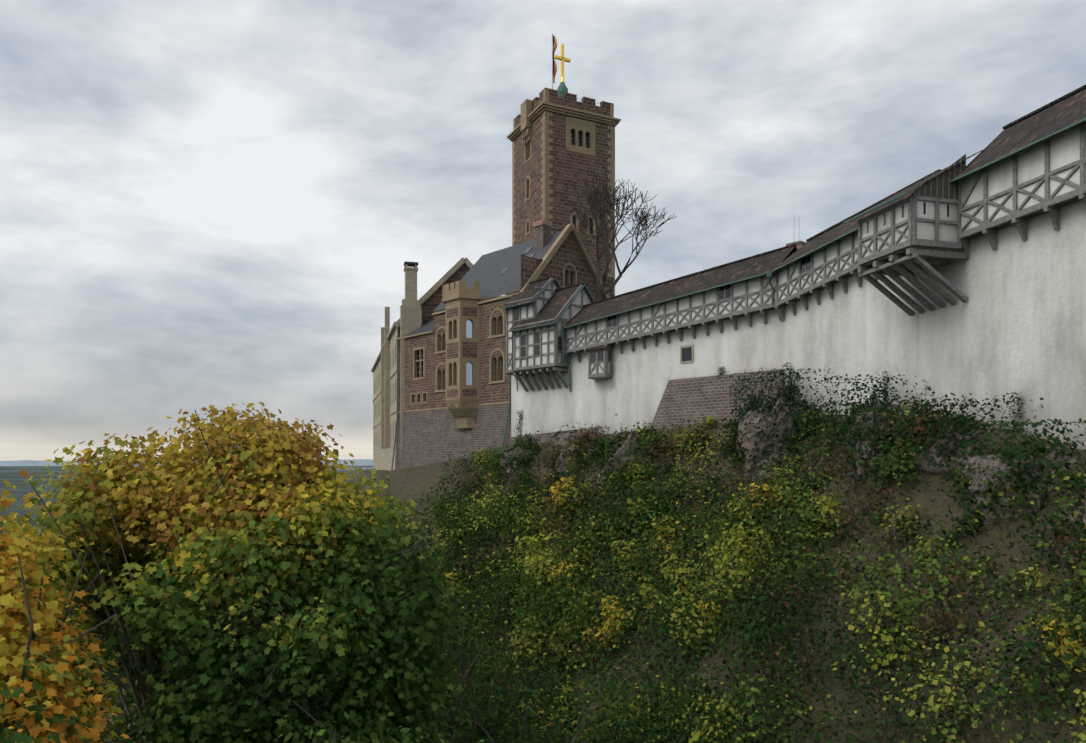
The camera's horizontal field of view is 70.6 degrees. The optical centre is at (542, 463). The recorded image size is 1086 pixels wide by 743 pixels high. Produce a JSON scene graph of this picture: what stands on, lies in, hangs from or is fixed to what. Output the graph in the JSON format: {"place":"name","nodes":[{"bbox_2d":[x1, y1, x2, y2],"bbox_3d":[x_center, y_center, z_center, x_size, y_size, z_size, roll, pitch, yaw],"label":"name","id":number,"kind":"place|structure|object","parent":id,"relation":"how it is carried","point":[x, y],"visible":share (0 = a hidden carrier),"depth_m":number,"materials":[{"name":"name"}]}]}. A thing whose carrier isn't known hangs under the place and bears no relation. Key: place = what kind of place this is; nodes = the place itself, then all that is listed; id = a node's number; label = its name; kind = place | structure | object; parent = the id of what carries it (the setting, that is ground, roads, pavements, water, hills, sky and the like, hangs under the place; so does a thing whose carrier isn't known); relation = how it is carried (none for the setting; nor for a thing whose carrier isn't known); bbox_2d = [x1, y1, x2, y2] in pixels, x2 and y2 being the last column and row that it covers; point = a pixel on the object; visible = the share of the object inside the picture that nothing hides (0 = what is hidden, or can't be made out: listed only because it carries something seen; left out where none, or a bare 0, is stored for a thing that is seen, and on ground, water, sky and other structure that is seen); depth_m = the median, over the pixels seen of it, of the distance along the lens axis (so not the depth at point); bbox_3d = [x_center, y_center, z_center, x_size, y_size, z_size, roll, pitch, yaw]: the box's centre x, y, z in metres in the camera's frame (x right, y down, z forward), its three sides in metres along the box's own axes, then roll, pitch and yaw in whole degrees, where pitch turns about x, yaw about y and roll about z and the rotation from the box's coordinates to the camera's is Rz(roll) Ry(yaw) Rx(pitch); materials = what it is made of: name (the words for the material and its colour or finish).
{"place":"outdoors","nodes":[
{"label":"outdoors","id":0,"kind":"place"},
{"bbox_2d":[0,480,350,489],"bbox_3d":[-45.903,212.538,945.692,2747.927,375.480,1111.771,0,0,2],"label":"hill ridge","id":1,"kind":"structure","parent":0,"point":[88,484],"depth_m":1246.11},
{"bbox_2d":[0,466,372,567],"bbox_3d":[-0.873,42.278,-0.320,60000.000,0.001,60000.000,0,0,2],"label":"ground","id":2,"kind":"structure","parent":0,"point":[10,474],"depth_m":1698.40,"materials":[{"name":"green plant"}]},
{"bbox_2d":[0,459,372,465],"bbox_3d":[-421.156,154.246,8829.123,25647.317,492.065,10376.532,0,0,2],"label":"hill ridge","id":3,"kind":"structure","parent":0,"point":[363,462],"depth_m":11810.75,"materials":[{"name":"blue"}]},
{"bbox_2d":[15,467,372,470],"bbox_3d":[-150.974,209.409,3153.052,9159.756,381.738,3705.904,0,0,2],"label":"hill ridge","id":4,"kind":"structure","parent":0,"point":[362,468],"depth_m":4856.77,"materials":[{"name":"blue"}]},
{"bbox_2d":[0,0,1085,460],"label":"sky","id":5,"kind":"structure","parent":0,"point":[221,204],"materials":[{"name":"grey"}]},
{"bbox_2d":[95,414,1085,742],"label":"hill terrain","id":6,"kind":"structure","parent":0,"point":[421,480],"depth_m":27.69,"materials":[{"name":"soil"}]},
{"bbox_2d":[0,401,637,742],"bbox_3d":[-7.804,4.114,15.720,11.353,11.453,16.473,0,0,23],"label":"maple leaves","id":7,"kind":"object","parent":6,"relation":"on","point":[152,501],"visible":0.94,"depth_m":15.79,"materials":[{"name":"green plant"}]},
{"bbox_2d":[12,479,740,742],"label":"tree leaves","id":8,"kind":"object","parent":6,"relation":"on","point":[533,691],"visible":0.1,"depth_m":27.04,"materials":[{"name":"green plant"}]},
{"bbox_2d":[371,219,613,470],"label":"stone range","id":9,"kind":"structure","parent":6,"relation":"on","point":[441,380],"depth_m":67.32,"materials":[{"name":"stone"}]},
{"bbox_2d":[569,175,676,300],"bbox_3d":[6.623,-17.343,64.709,8.925,14.350,9.006,0,0,2],"label":"bare tree","id":10,"kind":"object","parent":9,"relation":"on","point":[601,292],"visible":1,"depth_m":64.37,"materials":[{"name":"brown plant"}]},
{"bbox_2d":[507,87,620,295],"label":"tower","id":11,"kind":"structure","parent":6,"relation":"on","point":[560,146],"depth_m":92.07,"materials":[{"name":"red stone"}]},
{"bbox_2d":[552,33,556,88],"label":"flag pole","id":12,"kind":"object","parent":11,"relation":"attached to","point":[554,69],"visible":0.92,"depth_m":94.36,"materials":[{"name":"fabric"}]},
{"bbox_2d":[554,43,570,97],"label":"cross","id":13,"kind":"object","parent":11,"relation":"on","point":[562,88],"visible":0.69,"depth_m":95.85,"materials":[{"name":"gold metal"}]},
{"bbox_2d":[510,369,783,447],"bbox_3d":[5.165,-0.847,52.564,2.300,9.250,23.878,0,0,-44],"label":"stone wall base","id":14,"kind":"object","parent":6,"relation":"on","point":[686,399],"visible":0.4,"depth_m":48.03,"materials":[{"name":"stone"}]},
{"bbox_2d":[400,363,1085,742],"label":"slope shrub leaves","id":15,"kind":"object","parent":6,"relation":"on","point":[552,591],"visible":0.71,"depth_m":31.23,"materials":[{"name":"green plant"}]},
{"bbox_2d":[499,375,1085,536],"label":"rock outcrops","id":16,"kind":"object","parent":6,"relation":"on","point":[750,431],"visible":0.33,"depth_m":34.01,"materials":[{"name":"grey stone"}]},
{"bbox_2d":[511,200,1085,449],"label":"curtain wall","id":17,"kind":"structure","parent":6,"relation":"on","point":[1015,322],"depth_m":33.85,"materials":[{"name":"paint"}]},
{"bbox_2d":[499,271,774,391],"bbox_3d":[6.707,-9.936,54.156,6.444,9.232,23.611,0,0,-44],"label":"oriel window","id":18,"kind":"structure","parent":17,"relation":"on","point":[540,313],"depth_m":57.98,"materials":[{"name":"paint"}]},
{"bbox_2d":[561,84,1085,363],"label":"covered walkway","id":19,"kind":"structure","parent":17,"relation":"on","point":[1019,172],"depth_m":39.37,"materials":[{"name":"paint"}]},
{"bbox_2d":[786,241,805,248],"bbox_3d":[16.116,-13.572,48.717,0.820,4.700,1.020,0,0,-44],"label":"gallery chimney","id":20,"kind":"object","parent":19,"relation":"on","point":[799,244],"visible":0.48,"depth_m":48.28,"materials":[{"name":"brick"}]},
{"bbox_2d":[844,150,981,315],"bbox_3d":[16.125,-9.957,32.694,4.818,6.711,3.840,0,0,-15],"label":"bay window","id":21,"kind":"structure","parent":19,"relation":"attached to","point":[916,233],"depth_m":31.29,"materials":[{"name":"paint"}]}
]}

